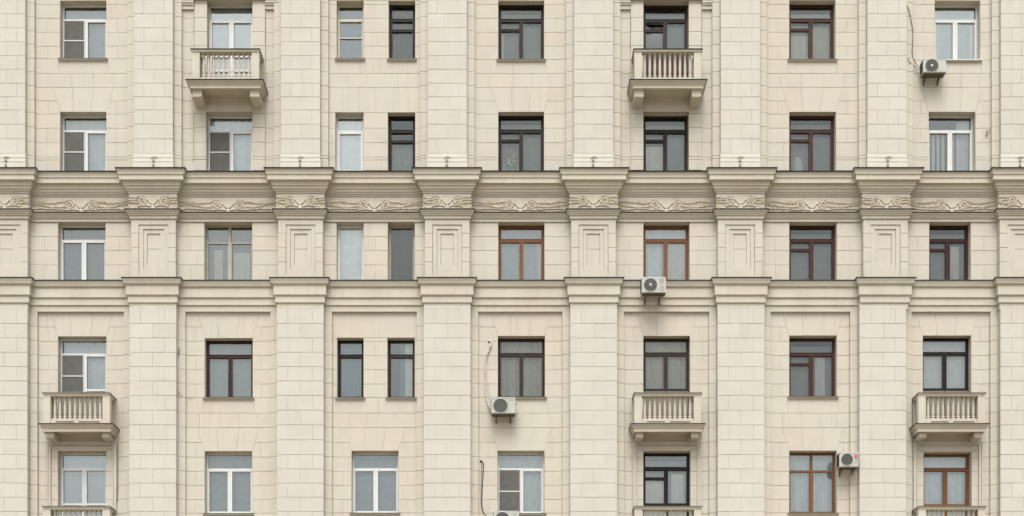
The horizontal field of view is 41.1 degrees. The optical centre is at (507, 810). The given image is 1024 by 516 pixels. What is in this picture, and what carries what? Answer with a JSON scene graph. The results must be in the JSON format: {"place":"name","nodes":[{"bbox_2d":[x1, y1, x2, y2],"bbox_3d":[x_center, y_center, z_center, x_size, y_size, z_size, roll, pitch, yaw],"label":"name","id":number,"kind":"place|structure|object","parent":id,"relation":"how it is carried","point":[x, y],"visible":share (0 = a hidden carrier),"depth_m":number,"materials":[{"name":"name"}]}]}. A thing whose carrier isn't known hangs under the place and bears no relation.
{"place":"outdoors","nodes":[
{"label":"outdoors","id":0,"kind":"place"},
{"label":"pavement","id":1,"kind":"structure","parent":0,"visible":0},
{"bbox_2d":[0,0,1023,515],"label":"apartment building","id":2,"kind":"structure","parent":1,"relation":"on","point":[352,296],"depth_m":39.93,"materials":[{"name":"stone"}]},
{"bbox_2d":[58,5,107,60],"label":"window","id":3,"kind":"structure","parent":2,"relation":"in","point":[84,31],"depth_m":40.22,"materials":[{"name":"grey glass"}]},
{"bbox_2d":[61,226,104,279],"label":"window","id":4,"kind":"structure","parent":2,"relation":"in","point":[82,250],"depth_m":40.38,"materials":[{"name":"white plastic"}]},
{"bbox_2d":[61,339,105,418],"bbox_3d":[-12.469,-12.515,40.307,1.407,2.738,0.248,0,0,0],"label":"window","id":5,"kind":"structure","parent":2,"relation":"in","point":[83,365],"depth_m":40.22,"materials":[{"name":"white plastic"}]},
{"bbox_2d":[61,453,105,515],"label":"window","id":6,"kind":"structure","parent":2,"relation":"in","point":[83,475],"depth_m":40.38,"materials":[{"name":"grey glass"}]},
{"bbox_2d":[63,116,105,170],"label":"window","id":7,"kind":"structure","parent":2,"relation":"in","point":[84,141],"depth_m":40.23,"materials":[{"name":"grey glass"}]},
{"bbox_2d":[116,444,117,503],"bbox_3d":[-11.452,-9.790,39.961,0.087,1.905,0.020,0,0,-17],"label":"wall wire","id":8,"kind":"object","parent":2,"relation":"attached to","point":[117,473],"depth_m":39.96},
{"bbox_2d":[193,109,193,159],"bbox_3d":[-9.201,-19.785,39.970,0.023,1.499,0.017,0,0,0],"label":"wall wire","id":9,"kind":"object","parent":2,"relation":"attached to","point":[193,134],"depth_m":39.96,"materials":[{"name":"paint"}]},
{"bbox_2d":[202,341,253,398],"bbox_3d":[-8.175,-12.938,40.162,1.504,1.793,0.465,0,0,0],"label":"window","id":10,"kind":"structure","parent":2,"relation":"in","point":[229,363],"depth_m":40.38,"materials":[{"name":"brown wood"}]},
{"bbox_2d":[202,453,253,514],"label":"window","id":11,"kind":"structure","parent":2,"relation":"in","point":[229,475],"depth_m":40.38,"materials":[{"name":"grey glass"}]},
{"bbox_2d":[206,226,251,279],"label":"window","id":12,"kind":"structure","parent":2,"relation":"in","point":[228,251],"depth_m":40.35,"materials":[{"name":"grey glass"}]},
{"bbox_2d":[208,116,252,170],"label":"window","id":13,"kind":"structure","parent":2,"relation":"in","point":[229,142],"depth_m":40.23,"materials":[{"name":"grey glass"}]},
{"bbox_2d":[209,6,252,77],"bbox_3d":[-8.138,-22.364,40.301,1.319,2.696,0.185,0,0,0],"label":"window","id":14,"kind":"structure","parent":2,"relation":"in","point":[227,28],"depth_m":40.38,"materials":[{"name":"white glass"}]},
{"bbox_2d":[335,5,364,60],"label":"window","id":15,"kind":"structure","parent":2,"relation":"in","point":[350,22],"depth_m":40.38,"materials":[{"name":"grey glass"}]},
{"bbox_2d":[336,116,363,170],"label":"window","id":16,"kind":"structure","parent":2,"relation":"in","point":[349,134],"depth_m":40.37,"materials":[{"name":"grey glass"}]},
{"bbox_2d":[335,341,364,398],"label":"window","id":17,"kind":"structure","parent":2,"relation":"in","point":[350,358],"depth_m":40.37,"materials":[{"name":"grey glass"}]},
{"bbox_2d":[338,226,363,279],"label":"window","id":18,"kind":"structure","parent":2,"relation":"in","point":[350,238],"depth_m":40.33,"materials":[{"name":"grey glass"}]},
{"bbox_2d":[350,453,399,514],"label":"window","id":19,"kind":"structure","parent":2,"relation":"in","point":[375,478],"depth_m":40.38,"materials":[{"name":"grey glass"}]},
{"bbox_2d":[385,341,415,398],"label":"window","id":20,"kind":"structure","parent":2,"relation":"in","point":[407,352],"depth_m":40.33,"materials":[{"name":"grey glass"}]},
{"bbox_2d":[387,5,416,60],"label":"window","id":21,"kind":"structure","parent":2,"relation":"in","point":[401,22],"depth_m":40.36,"materials":[{"name":"grey glass"}]},
{"bbox_2d":[389,116,414,170],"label":"window","id":22,"kind":"structure","parent":2,"relation":"in","point":[401,157],"depth_m":40.36,"materials":[{"name":"grey glass"}]},
{"bbox_2d":[389,226,414,279],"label":"window","id":23,"kind":"structure","parent":2,"relation":"in","point":[401,242],"depth_m":40.37,"materials":[{"name":"grey glass"}]},
{"bbox_2d":[481,461,486,515],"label":"black cable","id":24,"kind":"object","parent":2,"relation":"attached to","point":[482,486],"visible":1,"depth_m":39.97,"materials":[{"name":"grey plastic"}]},
{"bbox_2d":[485,340,491,408],"bbox_3d":[-0.524,-12.747,39.931,0.290,2.089,0.170,0,0,43],"label":"insulated pipe","id":25,"kind":"object","parent":2,"relation":"attached to","point":[486,374],"visible":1,"depth_m":39.94,"materials":[{"name":"white plastic"}]},
{"bbox_2d":[491,397,516,423],"bbox_3d":[-0.107,-11.657,39.782,0.767,0.642,0.436,0,0,0],"label":"air conditioner","id":26,"kind":"object","parent":2,"relation":"attached to","point":[503,406],"visible":1,"depth_m":39.58,"materials":[{"name":"metal"}]},
{"bbox_2d":[493,511,518,515],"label":"air conditioner","id":27,"kind":"object","parent":2,"relation":"attached to","point":[505,513],"visible":1,"depth_m":39.58,"materials":[{"name":"metal"}]},
{"bbox_2d":[497,5,545,61],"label":"window","id":28,"kind":"structure","parent":2,"relation":"in","point":[516,44],"depth_m":40.37,"materials":[{"name":"grey glass"}]},
{"bbox_2d":[499,116,543,170],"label":"window","id":29,"kind":"structure","parent":2,"relation":"in","point":[520,153],"depth_m":40.30,"materials":[{"name":"grey glass"}]},
{"bbox_2d":[499,226,543,279],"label":"window","id":30,"kind":"structure","parent":2,"relation":"in","point":[521,248],"depth_m":40.38,"materials":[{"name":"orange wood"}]},
{"bbox_2d":[498,453,545,514],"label":"window","id":31,"kind":"structure","parent":2,"relation":"in","point":[520,478],"depth_m":40.23,"materials":[{"name":"grey glass"}]},
{"bbox_2d":[498,339,546,398],"bbox_3d":[0.400,-12.976,40.194,1.479,1.842,0.528,0,0,0],"label":"window","id":32,"kind":"structure","parent":2,"relation":"in","point":[521,362],"depth_m":40.36,"materials":[{"name":"grey glass"}]},
{"bbox_2d":[640,277,665,305],"bbox_3d":[4.205,-15.062,39.644,0.713,0.622,0.652,0,0,0],"label":"air conditioner","id":33,"kind":"object","parent":2,"relation":"attached to","point":[652,286],"visible":1,"depth_m":39.34,"materials":[{"name":"metal"}]},
{"bbox_2d":[643,6,687,77],"bbox_3d":[4.638,-22.364,40.311,1.319,2.696,0.257,0,0,0],"label":"window","id":34,"kind":"structure","parent":2,"relation":"in","point":[653,37],"depth_m":40.23,"materials":[{"name":"grey glass"}]},
{"bbox_2d":[643,116,687,170],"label":"window","id":35,"kind":"structure","parent":2,"relation":"in","point":[664,153],"depth_m":40.33,"materials":[{"name":"grey glass"}]},
{"bbox_2d":[643,226,687,279],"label":"window","id":36,"kind":"structure","parent":2,"relation":"in","point":[665,252],"depth_m":40.34,"materials":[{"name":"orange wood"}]},
{"bbox_2d":[643,339,688,418],"bbox_3d":[4.656,-12.522,40.321,1.356,2.751,0.276,0,0,0],"label":"window","id":37,"kind":"structure","parent":2,"relation":"in","point":[665,361],"depth_m":40.35,"materials":[{"name":"brown paint"}]},
{"bbox_2d":[643,453,688,515],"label":"window","id":38,"kind":"structure","parent":2,"relation":"in","point":[659,489],"depth_m":40.32,"materials":[{"name":"grey glass"}]},
{"bbox_2d":[700,103,701,159],"bbox_3d":[5.660,-19.898,39.970,0.036,1.674,0.017,0,0,0],"label":"wall wire","id":39,"kind":"object","parent":2,"relation":"attached to","point":[701,120],"depth_m":39.96,"materials":[{"name":"paint"}]},
{"bbox_2d":[701,12,701,42],"bbox_3d":[5.670,-22.895,39.965,0.028,1.125,0.012,0,0,39],"label":"wall wire","id":40,"kind":"object","parent":2,"relation":"attached to","point":[701,27],"depth_m":39.96,"materials":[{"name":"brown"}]},
{"bbox_2d":[789,116,833,170],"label":"window","id":41,"kind":"structure","parent":2,"relation":"in","point":[810,153],"depth_m":40.37,"materials":[{"name":"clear glass"}]},
{"bbox_2d":[789,226,834,279],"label":"window","id":42,"kind":"structure","parent":2,"relation":"in","point":[810,262],"depth_m":40.38,"materials":[{"name":"grey glass"}]},
{"bbox_2d":[787,5,837,61],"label":"window","id":43,"kind":"structure","parent":2,"relation":"in","point":[810,43],"depth_m":40.33,"materials":[{"name":"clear glass"}]},
{"bbox_2d":[788,338,838,398],"bbox_3d":[8.944,-12.988,40.167,1.492,1.842,0.473,0,0,0],"label":"window","id":44,"kind":"structure","parent":2,"relation":"in","point":[810,378],"depth_m":40.34,"materials":[{"name":"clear glass"}]},
{"bbox_2d":[788,453,838,514],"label":"window","id":45,"kind":"structure","parent":2,"relation":"in","point":[811,478],"depth_m":40.37,"materials":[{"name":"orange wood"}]},
{"bbox_2d":[837,452,858,476],"bbox_3d":[9.880,-10.077,39.762,0.574,0.605,0.476,0,0,0],"label":"air conditioner","id":46,"kind":"object","parent":2,"relation":"attached to","point":[847,460],"visible":1,"depth_m":39.54,"materials":[{"name":"metal"}]},
{"bbox_2d":[907,6,919,67],"bbox_3d":[11.788,-22.597,39.887,0.650,2.053,0.183,0,0,10],"label":"black cable","id":47,"kind":"object","parent":2,"relation":"attached to","point":[912,38],"visible":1,"depth_m":39.87,"materials":[{"name":"grey plastic"}]},
{"bbox_2d":[920,59,945,85],"bbox_3d":[12.372,-21.508,39.779,0.686,0.572,0.442,0,0,0],"label":"air conditioner","id":48,"kind":"object","parent":2,"relation":"attached to","point":[932,68],"visible":1,"depth_m":39.58,"materials":[{"name":"metal"}]},
{"bbox_2d":[923,338,967,418],"bbox_3d":[12.869,-12.528,40.289,1.406,2.763,0.211,0,0,0],"label":"window","id":49,"kind":"structure","parent":2,"relation":"in","point":[945,364],"depth_m":40.38,"materials":[{"name":"grey glass"}]},
{"bbox_2d":[924,454,968,515],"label":"window","id":50,"kind":"structure","parent":2,"relation":"in","point":[946,476],"depth_m":40.37,"materials":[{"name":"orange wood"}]},
{"bbox_2d":[929,226,967,279],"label":"window","id":51,"kind":"structure","parent":2,"relation":"in","point":[947,262],"depth_m":40.34,"materials":[{"name":"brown wood"}]},
{"bbox_2d":[929,116,972,170],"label":"window","id":52,"kind":"structure","parent":2,"relation":"in","point":[964,130],"depth_m":40.37,"materials":[{"name":"white plastic"}]},
{"bbox_2d":[935,5,982,61],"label":"window","id":53,"kind":"structure","parent":2,"relation":"in","point":[955,30],"depth_m":40.37,"materials":[{"name":"white plastic"}]}
]}

